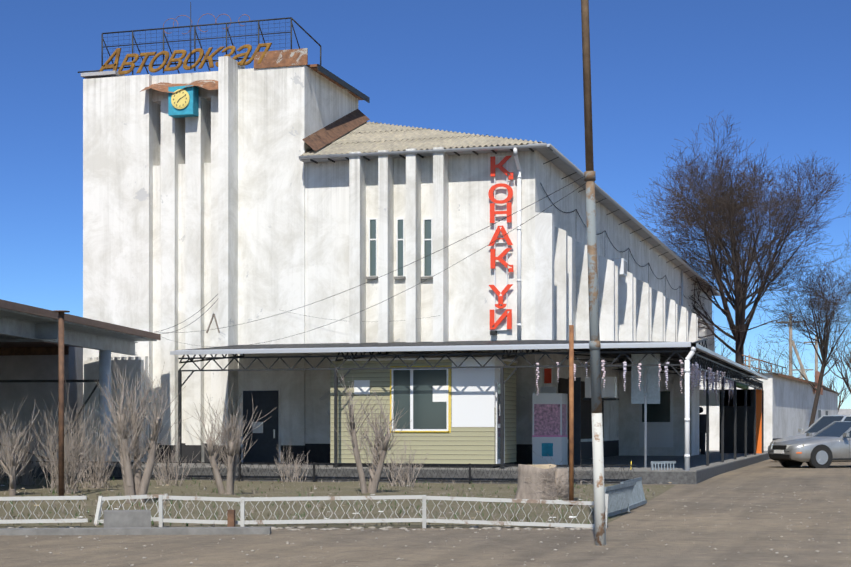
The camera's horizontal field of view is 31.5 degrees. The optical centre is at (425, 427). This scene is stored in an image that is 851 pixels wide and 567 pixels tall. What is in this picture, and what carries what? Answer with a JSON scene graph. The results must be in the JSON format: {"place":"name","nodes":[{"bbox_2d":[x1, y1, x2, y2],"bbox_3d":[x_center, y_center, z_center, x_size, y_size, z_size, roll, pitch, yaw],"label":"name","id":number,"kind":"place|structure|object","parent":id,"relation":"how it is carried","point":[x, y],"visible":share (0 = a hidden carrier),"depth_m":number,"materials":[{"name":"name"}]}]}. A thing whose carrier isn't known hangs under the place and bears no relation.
{"place":"outdoors","nodes":[
{"label":"outdoors","id":0,"kind":"place"},
{"bbox_2d":[0,478,674,527],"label":"lawn","id":1,"kind":"structure","parent":0,"point":[349,489],"depth_m":25.65,"materials":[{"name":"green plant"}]},
{"bbox_2d":[0,395,27,481],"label":"shrub twigs","id":2,"kind":"object","parent":1,"relation":"on","point":[8,437],"visible":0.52,"depth_m":31.08,"materials":[{"name":"beige plant"}]},
{"bbox_2d":[0,405,39,495],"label":"pollard shrub","id":3,"kind":"object","parent":1,"relation":"on","point":[13,460],"visible":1,"depth_m":28.93,"materials":[{"name":"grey plant"}]},
{"bbox_2d":[0,406,71,484],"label":"shrub twigs","id":4,"kind":"object","parent":1,"relation":"on","point":[28,469],"visible":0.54,"depth_m":34.57,"materials":[{"name":"beige plant"}]},
{"bbox_2d":[19,380,110,493],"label":"shrub twigs","id":5,"kind":"object","parent":1,"relation":"on","point":[71,487],"visible":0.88,"depth_m":30.54,"materials":[{"name":"beige plant"}]},
{"bbox_2d":[41,407,141,487],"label":"shrub twigs","id":6,"kind":"object","parent":1,"relation":"on","point":[100,473],"visible":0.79,"depth_m":33.25,"materials":[{"name":"beige plant"}]},
{"bbox_2d":[95,363,185,503],"bbox_3d":[-5.106,0.141,26.470,1.455,2.642,1.672,0,0,-39],"label":"pollard shrub","id":7,"kind":"object","parent":1,"relation":"on","point":[134,484],"visible":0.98,"depth_m":26.29,"materials":[{"name":"grey plant"}]},
{"bbox_2d":[147,426,197,484],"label":"shrub twigs","id":8,"kind":"object","parent":1,"relation":"on","point":[170,471],"visible":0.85,"depth_m":34.37,"materials":[{"name":"beige plant"}]},
{"bbox_2d":[184,386,272,494],"bbox_3d":[-3.826,0.292,29.520,1.855,2.317,1.362,0,0,-8],"label":"pollard shrub","id":9,"kind":"object","parent":1,"relation":"on","point":[232,449],"visible":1,"depth_m":29.38,"materials":[{"name":"grey plant"}]},
{"bbox_2d":[273,444,310,482],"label":"shrub twigs","id":10,"kind":"object","parent":1,"relation":"on","point":[289,467],"visible":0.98,"depth_m":36.09,"materials":[{"name":"beige plant"}]},
{"bbox_2d":[0,494,608,527],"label":"low fence","id":11,"kind":"object","parent":1,"relation":"on","point":[242,522],"visible":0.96,"depth_m":20.25,"materials":[{"name":"white metal"}]},
{"bbox_2d":[0,476,671,525],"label":"dry grass tufts","id":12,"kind":"object","parent":1,"relation":"on","point":[322,507],"visible":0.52,"depth_m":24.63,"materials":[{"name":"beige plant"}]},
{"bbox_2d":[332,367,411,493],"bbox_3d":[-1.135,0.111,29.815,1.651,2.685,1.491,0,0,-29],"label":"pollard shrub","id":13,"kind":"object","parent":1,"relation":"on","point":[376,469],"visible":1,"depth_m":29.80,"materials":[{"name":"grey plant"}]},
{"bbox_2d":[383,433,429,486],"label":"shrub twigs","id":14,"kind":"object","parent":1,"relation":"on","point":[402,480],"visible":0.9,"depth_m":33.93,"materials":[{"name":"beige plant"}]},
{"bbox_2d":[514,451,591,500],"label":"concrete block","id":15,"kind":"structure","parent":1,"relation":"on","point":[545,481],"depth_m":26.87,"materials":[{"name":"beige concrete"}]},
{"bbox_2d":[569,325,631,505],"bbox_3d":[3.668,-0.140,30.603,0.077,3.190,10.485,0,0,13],"label":"metal post","id":16,"kind":"object","parent":1,"relation":"on","point":[571,412],"visible":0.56,"depth_m":25.51,"materials":[{"name":"brown metal"}]},
{"bbox_2d":[605,461,675,516],"bbox_3d":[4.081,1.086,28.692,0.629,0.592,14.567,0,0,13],"label":"bench","id":17,"kind":"object","parent":1,"relation":"on","point":[626,495],"visible":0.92,"depth_m":23.73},
{"bbox_2d":[0,450,769,484],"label":"platform pavement","id":18,"kind":"structure","parent":0,"point":[699,471],"depth_m":37.90,"materials":[{"name":"concrete"}]},
{"bbox_2d":[78,2,369,462],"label":"clock tower","id":19,"kind":"structure","parent":18,"relation":"on","point":[240,128],"depth_m":43.35,"materials":[{"name":"paint"}]},
{"bbox_2d":[330,357,517,467],"bbox_3d":[-0.017,-0.371,39.057,4.385,2.752,2.467,0,0,17],"label":"kiosk","id":20,"kind":"object","parent":18,"relation":"on","point":[453,414],"visible":0.79,"depth_m":37.80,"materials":[{"name":"beige plastic"}]},
{"bbox_2d":[170,338,767,470],"bbox_3d":[3.459,-0.554,49.287,13.474,3.643,25.485,0,0,17],"label":"porch canopy","id":21,"kind":"object","parent":18,"relation":"on","point":[674,353],"visible":0.9,"depth_m":38.22,"materials":[{"name":"grey metal"}]},
{"bbox_2d":[536,360,748,405],"bbox_3d":[6.910,-1.145,44.209,3.753,0.960,17.397,0,0,17],"label":"wisteria garland","id":22,"kind":"object","parent":21,"relation":"attached to","point":[698,374],"visible":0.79,"depth_m":36.87,"materials":[{"name":"white plastic"}]},
{"bbox_2d":[241,354,761,467],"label":"ground floor fittings","id":23,"kind":"object","parent":18,"relation":"on","point":[550,421],"visible":0.96,"depth_m":42.82,"materials":[{"name":"dark glass"},{"name":"white pvc"},{"name":"painted metal"}]},
{"bbox_2d":[0,459,850,566],"bbox_3d":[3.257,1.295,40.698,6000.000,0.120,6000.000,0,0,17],"label":"ground","id":24,"kind":"structure","parent":0,"point":[754,544],"depth_m":17.92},
{"bbox_2d":[0,299,160,495],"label":"steel shed","id":25,"kind":"structure","parent":24,"relation":"on","point":[41,354],"depth_m":43.38,"materials":[{"name":"paint"}]},
{"bbox_2d":[0,461,635,483],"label":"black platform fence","id":26,"kind":"object","parent":24,"relation":"on","point":[239,467],"visible":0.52,"depth_m":37.22,"materials":[{"name":"black metal"}]},
{"bbox_2d":[0,485,848,566],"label":"roadside stones","id":27,"kind":"object","parent":24,"relation":"on","point":[127,522],"visible":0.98,"depth_m":19.09,"materials":[{"name":"stone"}]},
{"bbox_2d":[153,147,714,464],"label":"facade","id":28,"kind":"structure","parent":24,"relation":"on","point":[370,220],"depth_m":42.32,"materials":[{"name":"paint"}]},
{"bbox_2d":[156,177,711,346],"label":"overhead wires","id":29,"kind":"object","parent":28,"relation":"attached to","point":[628,249],"visible":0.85,"depth_m":35.47,"materials":[{"name":"black"}]},
{"bbox_2d":[488,155,512,334],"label":"red letters","id":30,"kind":"object","parent":28,"relation":"attached to","point":[493,212],"visible":1,"depth_m":40.92,"materials":[{"name":"red painted plastic"}]},
{"bbox_2d":[299,109,720,339],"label":"hall roof","id":31,"kind":"structure","parent":28,"relation":"on","point":[340,139],"depth_m":42.73,"materials":[{"name":"grey"}]},
{"bbox_2d":[581,0,605,545],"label":"leaning utility pole","id":32,"kind":"object","parent":24,"relation":"on","point":[597,434],"visible":0.94,"depth_m":17.31,"materials":[{"name":"metal"}]},
{"bbox_2d":[632,112,850,365],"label":"bare tree","id":33,"kind":"object","parent":24,"relation":"on","point":[724,210],"visible":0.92,"depth_m":76.45,"materials":[{"name":"brown plant"}]},
{"bbox_2d":[699,354,839,450],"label":"annex building","id":34,"kind":"structure","parent":24,"relation":"on","point":[788,403],"depth_m":73.75,"materials":[{"name":"paint"}]},
{"bbox_2d":[715,325,850,414],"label":"treeline","id":35,"kind":"object","parent":24,"relation":"on","point":[844,411],"visible":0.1,"depth_m":196.32,"materials":[{"name":"brown plant"}]},
{"bbox_2d":[744,314,850,380],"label":"timber utility poles","id":36,"kind":"object","parent":24,"relation":"on","point":[802,370],"visible":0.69,"depth_m":95.39,"materials":[{"name":"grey wood"}]},
{"bbox_2d":[756,244,850,426],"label":"bare tree","id":37,"kind":"object","parent":24,"relation":"on","point":[826,330],"visible":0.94,"depth_m":80.18,"materials":[{"name":"brown plant"}]},
{"bbox_2d":[768,421,850,467],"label":"silver sedan","id":38,"kind":"object","parent":24,"relation":"on","point":[826,446],"visible":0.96,"depth_m":45.95,"materials":[{"name":"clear metal"}]},
{"bbox_2d":[770,415,850,444],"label":"car","id":39,"kind":"object","parent":24,"relation":"on","point":[821,422],"visible":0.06,"depth_m":54.67,"materials":[{"name":"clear metal"}]},
{"bbox_2d":[0,0,850,408],"label":"sky","id":40,"kind":"structure","parent":0,"point":[513,69],"materials":[{"name":"blue"}]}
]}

